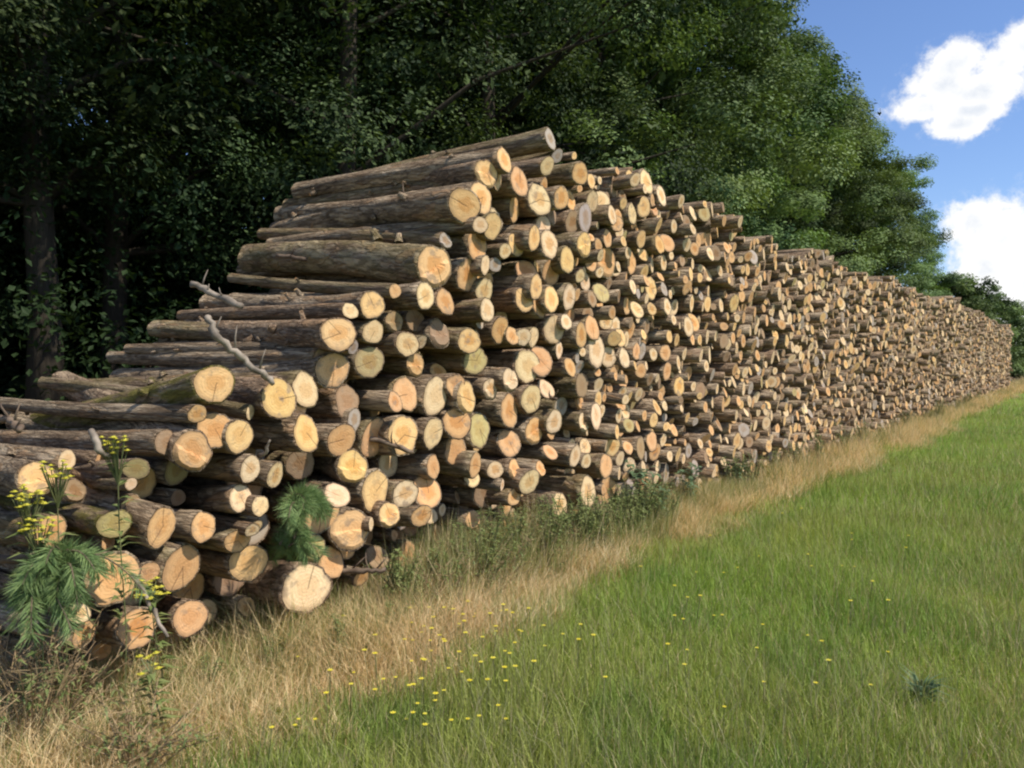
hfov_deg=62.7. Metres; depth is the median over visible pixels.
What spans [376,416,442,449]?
log
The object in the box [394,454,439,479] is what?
log
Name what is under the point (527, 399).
log
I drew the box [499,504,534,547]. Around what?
leafy weed
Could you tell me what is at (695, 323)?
log
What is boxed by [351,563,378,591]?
log
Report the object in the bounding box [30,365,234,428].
log
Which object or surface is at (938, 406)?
leafy weed
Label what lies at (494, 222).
log
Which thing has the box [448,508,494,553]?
leafy weed
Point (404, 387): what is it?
log
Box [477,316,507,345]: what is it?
log
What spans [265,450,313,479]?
log
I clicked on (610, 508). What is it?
leafy weed
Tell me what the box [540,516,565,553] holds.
leafy weed
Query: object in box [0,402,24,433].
broken branch
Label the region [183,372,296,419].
log
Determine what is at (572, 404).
log
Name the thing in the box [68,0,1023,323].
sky
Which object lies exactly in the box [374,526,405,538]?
log
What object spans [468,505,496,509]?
log
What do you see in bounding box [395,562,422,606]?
leafy weed
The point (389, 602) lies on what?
leafy weed
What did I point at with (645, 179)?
log
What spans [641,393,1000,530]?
dry grass
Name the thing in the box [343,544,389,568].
log
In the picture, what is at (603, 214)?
log
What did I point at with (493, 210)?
log
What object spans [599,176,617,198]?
log
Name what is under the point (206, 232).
deep woods
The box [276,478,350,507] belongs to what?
log
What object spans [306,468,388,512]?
log
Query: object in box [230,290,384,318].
log
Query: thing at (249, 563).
log
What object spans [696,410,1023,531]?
grass
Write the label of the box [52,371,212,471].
log
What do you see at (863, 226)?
broadleaf tree
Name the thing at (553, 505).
leafy weed
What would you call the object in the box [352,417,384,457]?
log
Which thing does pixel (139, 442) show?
log
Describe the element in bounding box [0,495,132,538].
log
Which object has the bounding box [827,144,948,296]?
broadleaf tree
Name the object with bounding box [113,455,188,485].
log
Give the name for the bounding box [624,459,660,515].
leafy weed
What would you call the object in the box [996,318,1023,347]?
shrub
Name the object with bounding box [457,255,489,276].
log
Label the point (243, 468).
log
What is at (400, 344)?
log
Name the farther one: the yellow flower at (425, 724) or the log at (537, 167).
the log at (537, 167)
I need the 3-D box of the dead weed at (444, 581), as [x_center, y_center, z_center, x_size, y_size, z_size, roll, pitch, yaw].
[-0.508,1.279,5.326,0.704,0.477,0.540,2,3,43]
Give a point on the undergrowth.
(19, 313)
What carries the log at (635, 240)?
on the log at (628, 266)
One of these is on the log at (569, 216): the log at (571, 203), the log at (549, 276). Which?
the log at (571, 203)
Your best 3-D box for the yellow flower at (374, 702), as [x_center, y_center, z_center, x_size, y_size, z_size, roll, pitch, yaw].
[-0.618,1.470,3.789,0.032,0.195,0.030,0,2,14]
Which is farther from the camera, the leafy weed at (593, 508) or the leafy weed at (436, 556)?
the leafy weed at (593, 508)
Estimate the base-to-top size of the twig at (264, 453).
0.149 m
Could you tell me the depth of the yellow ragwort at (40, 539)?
3.38 m
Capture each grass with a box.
[0,476,765,767]
[2,471,769,767]
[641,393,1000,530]
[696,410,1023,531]
[705,388,1014,496]
[956,390,1023,419]
[964,376,1023,406]
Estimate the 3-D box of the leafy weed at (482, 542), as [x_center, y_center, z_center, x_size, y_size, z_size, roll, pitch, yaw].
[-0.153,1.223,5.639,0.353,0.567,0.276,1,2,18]
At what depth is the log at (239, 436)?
4.37 m
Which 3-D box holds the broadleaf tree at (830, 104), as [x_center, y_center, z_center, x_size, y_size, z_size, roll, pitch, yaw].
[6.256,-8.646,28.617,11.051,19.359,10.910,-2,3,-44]
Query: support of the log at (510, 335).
on the log stack
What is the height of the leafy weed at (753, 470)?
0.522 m
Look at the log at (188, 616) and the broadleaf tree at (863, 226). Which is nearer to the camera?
the log at (188, 616)
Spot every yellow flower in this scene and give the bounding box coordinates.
[269,725,274,754]
[324,691,328,733]
[328,668,332,710]
[373,652,377,681]
[373,688,376,722]
[391,711,395,747]
[410,711,414,753]
[411,683,416,716]
[422,723,431,767]
[432,699,436,736]
[467,679,476,723]
[490,656,496,694]
[592,634,595,670]
[666,643,669,679]
[823,659,830,691]
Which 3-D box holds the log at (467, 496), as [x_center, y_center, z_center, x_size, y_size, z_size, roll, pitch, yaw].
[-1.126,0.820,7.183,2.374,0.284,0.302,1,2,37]
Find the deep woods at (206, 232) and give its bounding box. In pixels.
[14,199,273,368]
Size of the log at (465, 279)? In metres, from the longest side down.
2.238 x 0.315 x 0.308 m
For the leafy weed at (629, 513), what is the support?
on the meadow
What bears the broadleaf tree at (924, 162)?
on the meadow
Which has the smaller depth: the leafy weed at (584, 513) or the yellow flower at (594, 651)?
the yellow flower at (594, 651)
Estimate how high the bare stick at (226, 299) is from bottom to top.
0.241 m
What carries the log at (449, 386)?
on the log at (463, 399)
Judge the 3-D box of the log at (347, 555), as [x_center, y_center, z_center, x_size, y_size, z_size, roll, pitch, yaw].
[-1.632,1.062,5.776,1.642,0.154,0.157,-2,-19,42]
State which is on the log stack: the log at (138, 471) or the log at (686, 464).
the log at (686, 464)
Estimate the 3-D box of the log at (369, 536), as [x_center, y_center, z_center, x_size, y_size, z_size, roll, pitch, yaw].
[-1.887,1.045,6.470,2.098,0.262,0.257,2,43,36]
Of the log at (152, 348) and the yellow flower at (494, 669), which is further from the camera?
the log at (152, 348)
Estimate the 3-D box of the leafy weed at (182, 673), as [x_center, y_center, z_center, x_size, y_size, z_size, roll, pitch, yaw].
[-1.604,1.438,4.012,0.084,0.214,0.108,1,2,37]
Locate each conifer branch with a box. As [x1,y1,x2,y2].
[0,530,158,641]
[0,553,88,652]
[265,520,332,569]
[273,479,340,536]
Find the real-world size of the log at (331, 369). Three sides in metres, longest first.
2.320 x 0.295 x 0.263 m
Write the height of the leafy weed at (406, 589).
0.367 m
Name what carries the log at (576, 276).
on the log stack
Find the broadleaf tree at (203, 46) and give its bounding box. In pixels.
[0,0,239,218]
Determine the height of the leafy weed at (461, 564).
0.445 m
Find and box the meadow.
[0,373,1023,767]
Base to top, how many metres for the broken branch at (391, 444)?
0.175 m
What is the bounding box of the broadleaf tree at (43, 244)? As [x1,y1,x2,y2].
[0,0,324,400]
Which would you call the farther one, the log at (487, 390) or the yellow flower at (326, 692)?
the log at (487, 390)
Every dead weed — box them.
[0,596,157,758]
[0,616,137,733]
[0,617,75,744]
[58,677,221,767]
[384,546,483,610]
[441,533,538,594]
[513,512,580,579]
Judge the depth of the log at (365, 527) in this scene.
5.08 m
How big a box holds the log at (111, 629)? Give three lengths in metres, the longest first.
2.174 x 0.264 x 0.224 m
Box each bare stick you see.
[190,270,243,308]
[204,315,274,385]
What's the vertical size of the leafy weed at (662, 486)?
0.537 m
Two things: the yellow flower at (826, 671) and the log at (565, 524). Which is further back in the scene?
the log at (565, 524)
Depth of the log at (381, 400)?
5.30 m
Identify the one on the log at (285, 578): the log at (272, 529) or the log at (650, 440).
the log at (272, 529)
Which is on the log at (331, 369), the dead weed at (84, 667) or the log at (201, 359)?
the log at (201, 359)
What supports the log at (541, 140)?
on the log at (557, 154)
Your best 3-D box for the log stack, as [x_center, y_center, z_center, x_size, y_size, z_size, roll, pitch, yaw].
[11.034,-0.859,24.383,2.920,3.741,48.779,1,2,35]
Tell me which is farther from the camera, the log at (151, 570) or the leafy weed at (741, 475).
the leafy weed at (741, 475)
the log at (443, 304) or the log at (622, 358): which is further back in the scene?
the log at (622, 358)
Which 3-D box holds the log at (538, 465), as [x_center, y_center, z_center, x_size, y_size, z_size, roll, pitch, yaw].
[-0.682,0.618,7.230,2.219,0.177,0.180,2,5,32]
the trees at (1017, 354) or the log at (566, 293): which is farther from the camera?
the trees at (1017, 354)
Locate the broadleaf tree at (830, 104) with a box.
[545,0,860,249]
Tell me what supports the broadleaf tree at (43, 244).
on the meadow
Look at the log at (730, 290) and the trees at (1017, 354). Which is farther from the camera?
the trees at (1017, 354)
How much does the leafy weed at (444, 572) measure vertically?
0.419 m
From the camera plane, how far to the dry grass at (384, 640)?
4.39 m
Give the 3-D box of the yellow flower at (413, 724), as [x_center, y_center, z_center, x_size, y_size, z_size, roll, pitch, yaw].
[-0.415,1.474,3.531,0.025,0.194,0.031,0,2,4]
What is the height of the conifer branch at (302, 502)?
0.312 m
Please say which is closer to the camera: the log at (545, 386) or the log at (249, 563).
the log at (249, 563)
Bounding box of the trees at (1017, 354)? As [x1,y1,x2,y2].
[931,276,1023,377]
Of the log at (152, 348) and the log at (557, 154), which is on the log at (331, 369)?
the log at (152, 348)
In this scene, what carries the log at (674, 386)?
on the log stack
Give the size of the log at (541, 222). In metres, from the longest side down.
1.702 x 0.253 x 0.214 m
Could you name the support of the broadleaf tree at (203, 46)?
on the meadow
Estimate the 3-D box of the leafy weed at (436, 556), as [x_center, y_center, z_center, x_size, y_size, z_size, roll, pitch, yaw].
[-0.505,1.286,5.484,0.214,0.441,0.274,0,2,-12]
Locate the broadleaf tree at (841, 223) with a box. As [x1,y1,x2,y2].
[739,50,938,275]
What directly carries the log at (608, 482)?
on the log stack
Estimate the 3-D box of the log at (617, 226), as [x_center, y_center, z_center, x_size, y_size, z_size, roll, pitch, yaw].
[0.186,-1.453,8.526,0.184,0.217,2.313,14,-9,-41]
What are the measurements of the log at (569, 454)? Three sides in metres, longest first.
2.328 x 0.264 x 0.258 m
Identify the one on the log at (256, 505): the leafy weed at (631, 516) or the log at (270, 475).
the log at (270, 475)
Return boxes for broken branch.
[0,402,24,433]
[276,246,307,260]
[342,553,387,573]
[362,432,413,453]
[541,390,557,400]
[650,196,660,208]
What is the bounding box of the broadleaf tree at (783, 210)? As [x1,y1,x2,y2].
[579,0,847,250]
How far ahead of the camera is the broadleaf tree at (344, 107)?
13.61 m
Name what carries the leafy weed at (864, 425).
on the meadow
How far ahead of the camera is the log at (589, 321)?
7.41 m
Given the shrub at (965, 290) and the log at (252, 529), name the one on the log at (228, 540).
the log at (252, 529)
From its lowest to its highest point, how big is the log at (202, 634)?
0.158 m
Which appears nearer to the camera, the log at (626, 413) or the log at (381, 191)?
the log at (381, 191)
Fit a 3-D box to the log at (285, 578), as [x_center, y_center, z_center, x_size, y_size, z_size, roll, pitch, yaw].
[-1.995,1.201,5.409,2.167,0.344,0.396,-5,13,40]
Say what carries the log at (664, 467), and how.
on the log stack
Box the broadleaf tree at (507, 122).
[247,0,558,192]
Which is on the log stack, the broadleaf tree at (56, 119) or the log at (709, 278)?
the log at (709, 278)
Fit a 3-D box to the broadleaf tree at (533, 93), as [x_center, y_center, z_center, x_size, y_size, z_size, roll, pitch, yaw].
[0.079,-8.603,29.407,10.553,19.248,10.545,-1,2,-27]
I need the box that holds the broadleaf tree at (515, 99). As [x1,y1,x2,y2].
[215,0,725,200]
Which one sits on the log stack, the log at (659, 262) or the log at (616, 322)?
the log at (659, 262)
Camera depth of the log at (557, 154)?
7.01 m
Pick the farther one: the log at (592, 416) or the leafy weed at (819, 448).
the leafy weed at (819, 448)
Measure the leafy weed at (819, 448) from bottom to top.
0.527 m
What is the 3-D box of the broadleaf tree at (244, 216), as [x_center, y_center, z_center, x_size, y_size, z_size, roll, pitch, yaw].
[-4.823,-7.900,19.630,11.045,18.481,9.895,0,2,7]
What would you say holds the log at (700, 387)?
on the log stack
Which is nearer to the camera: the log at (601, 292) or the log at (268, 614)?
the log at (268, 614)
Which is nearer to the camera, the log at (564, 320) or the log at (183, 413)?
the log at (183, 413)
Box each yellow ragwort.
[4,484,48,734]
[14,516,61,742]
[35,459,78,746]
[98,435,141,717]
[126,651,182,736]
[128,576,178,697]
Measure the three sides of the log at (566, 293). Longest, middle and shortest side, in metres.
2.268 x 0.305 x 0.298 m
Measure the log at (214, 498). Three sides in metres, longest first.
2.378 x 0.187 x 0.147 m
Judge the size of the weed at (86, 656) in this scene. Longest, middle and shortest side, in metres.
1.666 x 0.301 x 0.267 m
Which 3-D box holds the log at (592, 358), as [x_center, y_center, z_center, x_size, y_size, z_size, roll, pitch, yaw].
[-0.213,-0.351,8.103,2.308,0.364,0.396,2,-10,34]
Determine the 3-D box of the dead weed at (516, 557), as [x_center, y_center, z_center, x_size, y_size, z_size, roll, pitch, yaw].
[-0.158,1.264,5.654,0.701,0.486,0.637,0,2,0]
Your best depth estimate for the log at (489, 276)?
6.60 m
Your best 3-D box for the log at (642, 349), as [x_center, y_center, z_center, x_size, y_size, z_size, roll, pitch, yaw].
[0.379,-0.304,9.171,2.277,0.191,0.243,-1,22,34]
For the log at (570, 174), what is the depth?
7.23 m
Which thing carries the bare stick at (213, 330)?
on the log at (278, 400)
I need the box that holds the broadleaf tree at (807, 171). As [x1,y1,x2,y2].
[495,0,864,236]
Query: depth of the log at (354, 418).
5.18 m
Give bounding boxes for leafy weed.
[163,664,186,696]
[199,651,225,687]
[254,635,279,675]
[268,625,292,666]
[324,614,347,658]
[372,546,421,602]
[377,601,408,629]
[381,554,413,600]
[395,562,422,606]
[396,573,419,602]
[420,538,454,572]
[421,549,448,585]
[433,560,471,595]
[443,544,481,599]
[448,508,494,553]
[450,519,491,565]
[465,524,516,592]
[473,551,507,582]
[477,543,503,594]
[481,509,510,554]
[486,508,532,566]
[487,528,526,566]
[495,538,521,567]
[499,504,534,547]
[510,534,529,570]
[534,501,570,564]
[534,502,574,542]
[534,513,560,553]
[535,493,564,522]
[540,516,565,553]
[542,494,574,557]
[556,501,592,552]
[566,495,600,552]
[567,494,606,528]
[571,497,595,553]
[574,491,614,541]
[576,514,599,564]
[585,493,614,553]
[600,495,619,533]
[606,483,645,520]
[606,489,632,522]
[608,496,635,536]
[609,472,637,512]
[619,500,637,524]
[619,503,641,530]
[621,480,650,531]
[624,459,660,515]
[632,478,660,527]
[643,487,663,520]
[649,473,681,516]
[649,486,669,528]
[652,472,673,503]
[653,490,668,513]
[653,490,677,530]
[677,463,701,499]
[721,456,738,482]
[726,456,754,486]
[730,463,745,482]
[736,452,757,481]
[743,451,764,481]
[768,448,781,473]
[781,434,805,464]
[805,436,824,461]
[812,428,821,452]
[833,421,853,447]
[833,430,851,451]
[854,421,867,442]
[860,416,872,437]
[901,408,912,422]
[932,401,942,415]
[934,399,944,413]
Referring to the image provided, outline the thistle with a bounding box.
[893,664,960,708]
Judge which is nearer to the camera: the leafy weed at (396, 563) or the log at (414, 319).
the leafy weed at (396, 563)
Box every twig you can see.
[0,552,60,563]
[88,428,111,458]
[132,574,168,637]
[257,439,270,458]
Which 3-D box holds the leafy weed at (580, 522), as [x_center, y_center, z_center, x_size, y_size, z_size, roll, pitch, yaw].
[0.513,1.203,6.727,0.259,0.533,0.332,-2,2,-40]
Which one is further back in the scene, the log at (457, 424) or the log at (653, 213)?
the log at (653, 213)
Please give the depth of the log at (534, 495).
7.18 m
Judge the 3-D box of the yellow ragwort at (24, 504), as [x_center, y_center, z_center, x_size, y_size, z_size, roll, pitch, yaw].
[-1.962,0.990,3.417,0.169,1.171,0.191,-1,2,-31]
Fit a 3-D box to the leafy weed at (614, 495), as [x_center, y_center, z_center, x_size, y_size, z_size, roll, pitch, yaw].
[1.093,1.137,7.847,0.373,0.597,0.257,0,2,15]
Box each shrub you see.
[916,272,1000,322]
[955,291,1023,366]
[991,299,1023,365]
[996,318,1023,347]
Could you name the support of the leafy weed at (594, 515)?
on the meadow
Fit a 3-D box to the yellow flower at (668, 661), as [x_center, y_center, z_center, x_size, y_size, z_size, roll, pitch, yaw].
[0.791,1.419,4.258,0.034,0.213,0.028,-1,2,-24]
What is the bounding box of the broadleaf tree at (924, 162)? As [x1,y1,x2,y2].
[770,93,941,296]
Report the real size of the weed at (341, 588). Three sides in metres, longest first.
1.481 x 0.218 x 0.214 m
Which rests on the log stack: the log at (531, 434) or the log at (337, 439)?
the log at (531, 434)
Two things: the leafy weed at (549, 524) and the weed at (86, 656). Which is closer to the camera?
the weed at (86, 656)
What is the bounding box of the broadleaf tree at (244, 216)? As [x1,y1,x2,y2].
[65,0,538,280]
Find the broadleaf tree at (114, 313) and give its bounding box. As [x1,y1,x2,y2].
[0,0,456,377]
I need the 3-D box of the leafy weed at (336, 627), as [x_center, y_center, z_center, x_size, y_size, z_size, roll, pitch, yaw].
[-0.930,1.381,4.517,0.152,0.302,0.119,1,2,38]
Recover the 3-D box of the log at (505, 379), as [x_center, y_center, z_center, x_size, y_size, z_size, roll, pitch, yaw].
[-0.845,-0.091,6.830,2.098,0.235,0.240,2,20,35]
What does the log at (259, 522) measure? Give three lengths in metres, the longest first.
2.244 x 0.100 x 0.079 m
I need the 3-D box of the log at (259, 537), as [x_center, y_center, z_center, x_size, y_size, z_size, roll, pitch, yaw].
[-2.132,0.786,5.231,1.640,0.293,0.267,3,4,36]
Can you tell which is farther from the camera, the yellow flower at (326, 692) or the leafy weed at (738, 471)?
the leafy weed at (738, 471)
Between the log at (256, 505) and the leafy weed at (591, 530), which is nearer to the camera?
the log at (256, 505)
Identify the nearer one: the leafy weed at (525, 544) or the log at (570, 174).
the leafy weed at (525, 544)
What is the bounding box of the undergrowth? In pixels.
[0,250,269,429]
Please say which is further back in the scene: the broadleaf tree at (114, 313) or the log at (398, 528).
the broadleaf tree at (114, 313)
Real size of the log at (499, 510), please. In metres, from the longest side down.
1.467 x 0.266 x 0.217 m
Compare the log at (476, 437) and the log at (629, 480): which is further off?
the log at (629, 480)
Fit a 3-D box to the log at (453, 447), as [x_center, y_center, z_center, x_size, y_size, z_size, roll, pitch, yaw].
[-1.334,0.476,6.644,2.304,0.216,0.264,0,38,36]
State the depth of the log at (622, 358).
8.10 m
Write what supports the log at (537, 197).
on the log at (551, 215)
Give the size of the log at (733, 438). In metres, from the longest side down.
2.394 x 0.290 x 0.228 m
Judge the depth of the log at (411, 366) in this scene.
5.57 m
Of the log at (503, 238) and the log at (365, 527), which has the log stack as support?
the log at (503, 238)
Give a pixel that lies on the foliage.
(182, 60)
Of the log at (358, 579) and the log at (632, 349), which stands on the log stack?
the log at (632, 349)
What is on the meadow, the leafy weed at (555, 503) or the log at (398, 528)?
the leafy weed at (555, 503)
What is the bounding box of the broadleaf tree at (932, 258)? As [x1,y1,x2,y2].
[834,171,965,296]
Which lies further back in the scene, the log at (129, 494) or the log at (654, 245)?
the log at (654, 245)
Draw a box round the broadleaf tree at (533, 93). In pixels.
[378,0,686,153]
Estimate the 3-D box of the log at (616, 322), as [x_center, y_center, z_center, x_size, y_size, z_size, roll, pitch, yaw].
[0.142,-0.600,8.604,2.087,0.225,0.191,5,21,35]
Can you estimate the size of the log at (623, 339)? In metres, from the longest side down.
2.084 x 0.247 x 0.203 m
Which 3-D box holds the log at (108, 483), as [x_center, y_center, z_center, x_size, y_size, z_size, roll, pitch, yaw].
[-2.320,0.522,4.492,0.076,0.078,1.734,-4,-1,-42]
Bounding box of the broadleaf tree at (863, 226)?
[747,87,930,281]
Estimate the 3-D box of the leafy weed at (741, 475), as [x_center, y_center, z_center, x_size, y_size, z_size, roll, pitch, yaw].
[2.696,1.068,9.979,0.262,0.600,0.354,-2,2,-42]
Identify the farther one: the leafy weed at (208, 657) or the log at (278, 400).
the log at (278, 400)
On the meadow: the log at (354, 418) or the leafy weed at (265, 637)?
the leafy weed at (265, 637)
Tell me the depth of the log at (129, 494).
4.11 m
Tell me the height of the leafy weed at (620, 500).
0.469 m
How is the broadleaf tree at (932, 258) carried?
on the meadow
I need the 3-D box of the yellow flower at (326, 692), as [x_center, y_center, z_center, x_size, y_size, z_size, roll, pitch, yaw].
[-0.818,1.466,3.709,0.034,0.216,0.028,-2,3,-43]
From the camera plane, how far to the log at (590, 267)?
7.47 m
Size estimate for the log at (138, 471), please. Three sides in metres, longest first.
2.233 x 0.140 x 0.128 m
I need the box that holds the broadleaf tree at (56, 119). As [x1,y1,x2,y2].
[0,0,215,190]
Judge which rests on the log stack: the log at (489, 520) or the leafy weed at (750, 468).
the log at (489, 520)
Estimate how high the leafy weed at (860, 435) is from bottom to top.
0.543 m
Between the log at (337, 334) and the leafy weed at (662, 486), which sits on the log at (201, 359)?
the log at (337, 334)
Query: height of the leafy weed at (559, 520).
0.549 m
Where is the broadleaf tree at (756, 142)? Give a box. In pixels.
[371,0,806,214]
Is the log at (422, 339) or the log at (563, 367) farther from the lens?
the log at (563, 367)
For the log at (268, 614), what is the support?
on the meadow
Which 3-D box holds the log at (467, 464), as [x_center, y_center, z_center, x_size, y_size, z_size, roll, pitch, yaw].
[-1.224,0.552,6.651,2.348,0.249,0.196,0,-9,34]
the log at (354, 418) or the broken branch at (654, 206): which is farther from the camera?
the broken branch at (654, 206)
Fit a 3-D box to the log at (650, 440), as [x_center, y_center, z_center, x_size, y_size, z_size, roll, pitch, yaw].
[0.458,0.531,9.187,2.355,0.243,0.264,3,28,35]
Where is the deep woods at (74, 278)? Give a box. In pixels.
[0,0,703,429]
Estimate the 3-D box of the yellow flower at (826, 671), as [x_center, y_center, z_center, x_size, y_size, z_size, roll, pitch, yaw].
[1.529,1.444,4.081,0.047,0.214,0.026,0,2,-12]
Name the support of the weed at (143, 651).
on the meadow
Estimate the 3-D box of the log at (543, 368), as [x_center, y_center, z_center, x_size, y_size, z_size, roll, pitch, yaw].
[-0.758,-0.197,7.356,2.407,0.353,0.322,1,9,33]
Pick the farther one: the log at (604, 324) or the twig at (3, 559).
the log at (604, 324)
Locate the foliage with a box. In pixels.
[0,0,782,351]
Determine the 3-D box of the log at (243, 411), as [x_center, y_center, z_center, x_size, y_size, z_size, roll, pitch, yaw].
[-2.262,0.060,5.043,2.136,0.107,0.084,5,13,34]
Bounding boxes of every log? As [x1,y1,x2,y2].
[0,397,206,422]
[0,429,175,456]
[0,446,55,496]
[0,471,176,549]
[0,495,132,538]
[0,506,215,543]
[0,510,66,547]
[0,542,141,607]
[0,571,91,623]
[0,590,156,650]
[0,600,95,649]
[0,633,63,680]
[4,410,230,448]
[5,412,253,454]
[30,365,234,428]
[37,377,253,420]
[46,475,86,502]
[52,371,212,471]
[61,541,160,586]
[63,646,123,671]
[67,370,318,407]
[73,458,149,479]
[84,477,137,490]
[106,347,329,366]
[109,352,349,388]
[110,537,200,591]
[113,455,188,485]
[114,490,140,508]
[119,590,141,605]
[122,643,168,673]
[123,337,357,354]
[128,466,156,498]
[136,593,208,638]
[146,572,204,599]
[147,319,383,343]
[153,629,180,654]
[156,482,268,516]
[170,506,259,536]
[172,508,262,529]
[176,302,358,320]
[177,476,262,495]
[179,484,251,513]
[179,629,220,655]
[181,527,250,552]
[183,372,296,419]
[184,310,356,351]
[188,452,260,483]
[188,459,282,488]
[196,544,268,581]
[198,597,217,626]
[199,281,433,310]
[203,573,244,596]
[203,611,250,636]
[208,512,249,518]
[227,273,400,298]
[228,413,318,452]
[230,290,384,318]
[235,310,402,332]
[235,513,269,544]
[235,557,332,612]
[236,287,453,319]
[237,228,451,289]
[237,310,424,331]
[251,604,293,628]
[257,225,451,249]
[259,257,476,291]
[259,542,343,578]
[261,487,340,533]
[261,522,325,562]
[264,423,355,456]
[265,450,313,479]
[266,216,488,242]
[269,181,491,227]
[273,187,480,226]
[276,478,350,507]
[282,172,501,208]
[291,146,511,198]
[294,406,306,418]
[305,384,358,420]
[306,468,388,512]
[312,407,360,430]
[312,455,397,477]
[313,448,367,483]
[319,506,368,551]
[325,543,354,559]
[330,516,373,531]
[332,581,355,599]
[333,565,368,585]
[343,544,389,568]
[344,346,384,379]
[347,375,416,412]
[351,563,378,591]
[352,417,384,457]
[355,212,501,240]
[355,390,402,412]
[358,127,555,171]
[358,331,419,356]
[361,415,418,455]
[362,497,399,528]
[365,529,372,543]
[371,538,415,565]
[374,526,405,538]
[376,374,446,416]
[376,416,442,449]
[376,526,405,530]
[377,408,471,439]
[378,353,423,377]
[385,479,418,507]
[388,476,441,508]
[393,505,431,526]
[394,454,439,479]
[403,527,418,536]
[406,318,448,348]
[415,335,426,348]
[415,437,465,465]
[418,327,480,353]
[420,159,497,188]
[421,348,487,374]
[422,374,464,392]
[423,373,459,396]
[423,380,475,415]
[424,297,493,324]
[435,474,479,487]
[438,515,491,535]
[439,449,480,478]
[439,477,503,491]
[440,485,490,507]
[445,323,483,329]
[446,234,486,260]
[447,367,517,391]
[448,277,492,301]
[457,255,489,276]
[460,487,520,505]
[463,376,496,400]
[464,411,489,448]
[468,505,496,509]
[474,392,517,428]
[477,273,493,282]
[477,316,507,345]
[478,429,520,457]
[478,459,503,478]
[480,455,519,479]
[481,328,530,348]
[482,327,538,350]
[484,348,539,384]
[486,233,523,256]
[486,243,511,259]
[487,505,510,518]
[488,257,500,272]
[490,165,527,198]
[490,207,502,230]
[490,287,533,312]
[490,416,541,444]
[491,198,518,223]
[491,326,518,344]
[492,260,537,284]
[492,273,541,299]
[496,456,544,477]
[497,384,540,413]
[499,224,539,251]
[500,229,557,260]
[501,245,573,273]
[503,468,539,494]
[507,300,545,319]
[508,314,564,344]
[510,148,562,163]
[510,346,552,376]
[511,156,553,178]
[511,215,550,229]
[511,489,567,514]
[514,443,557,459]
[517,182,550,217]
[517,210,555,225]
[517,409,561,433]
[518,378,554,398]
[528,185,568,210]
[529,161,587,186]
[533,285,558,313]
[533,516,576,538]
[535,341,562,359]
[536,260,558,285]
[536,472,595,507]
[537,441,580,467]
[539,396,567,415]
[543,314,571,329]
[543,452,590,468]
[544,373,586,397]
[546,308,574,321]
[547,357,575,376]
[549,453,612,478]
[550,209,578,232]
[553,282,575,310]
[554,231,590,257]
[555,189,575,211]
[557,269,584,282]
[560,321,586,348]
[560,411,588,432]
[565,202,591,232]
[566,398,582,410]
[566,401,600,430]
[570,436,590,452]
[571,436,619,456]
[573,190,597,212]
[573,290,596,308]
[573,314,599,340]
[576,273,589,290]
[577,262,596,272]
[579,332,604,369]
[588,228,611,247]
[589,282,609,303]
[591,204,616,225]
[592,476,615,503]
[596,191,609,204]
[597,248,614,278]
[597,320,612,330]
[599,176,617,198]
[599,215,623,232]
[601,346,615,367]
[602,328,625,347]
[603,297,630,314]
[611,172,640,190]
[611,316,619,328]
[611,369,626,386]
[613,483,630,499]
[614,347,629,367]
[615,301,643,318]
[615,478,635,501]
[618,251,635,274]
[619,202,636,225]
[620,456,635,472]
[621,404,629,418]
[621,435,644,460]
[623,429,656,451]
[624,342,639,360]
[625,230,645,249]
[626,195,649,218]
[630,168,652,196]
[632,342,645,360]
[641,234,664,254]
[643,276,656,300]
[646,203,657,217]
[646,234,674,252]
[646,344,670,361]
[646,362,670,380]
[647,443,660,460]
[648,297,670,315]
[652,184,665,206]
[653,254,666,271]
[656,462,668,485]
[661,376,683,395]
[669,294,693,312]
[671,316,692,336]
[676,313,699,331]
[677,458,698,477]
[691,207,710,222]
[694,382,705,398]
[700,346,710,363]
[701,234,711,245]
[702,265,711,281]
[710,275,735,293]
[719,432,740,448]
[722,293,738,312]
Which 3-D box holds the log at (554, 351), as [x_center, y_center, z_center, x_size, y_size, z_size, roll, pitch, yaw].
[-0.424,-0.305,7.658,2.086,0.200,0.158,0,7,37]
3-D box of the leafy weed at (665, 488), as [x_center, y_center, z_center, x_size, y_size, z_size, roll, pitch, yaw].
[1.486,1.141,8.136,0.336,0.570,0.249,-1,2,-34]
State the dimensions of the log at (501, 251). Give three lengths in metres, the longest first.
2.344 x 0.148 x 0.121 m
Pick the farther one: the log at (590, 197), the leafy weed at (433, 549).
the log at (590, 197)
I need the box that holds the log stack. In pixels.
[0,152,1013,693]
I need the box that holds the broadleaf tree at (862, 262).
[704,6,916,274]
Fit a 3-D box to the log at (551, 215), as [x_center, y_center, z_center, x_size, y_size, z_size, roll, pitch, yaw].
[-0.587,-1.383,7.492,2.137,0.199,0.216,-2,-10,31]
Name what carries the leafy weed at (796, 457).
on the meadow
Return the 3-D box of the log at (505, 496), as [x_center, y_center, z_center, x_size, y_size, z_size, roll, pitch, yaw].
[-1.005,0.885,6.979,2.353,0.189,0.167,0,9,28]
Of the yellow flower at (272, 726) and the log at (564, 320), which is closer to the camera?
the yellow flower at (272, 726)
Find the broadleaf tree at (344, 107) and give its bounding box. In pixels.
[0,0,702,226]

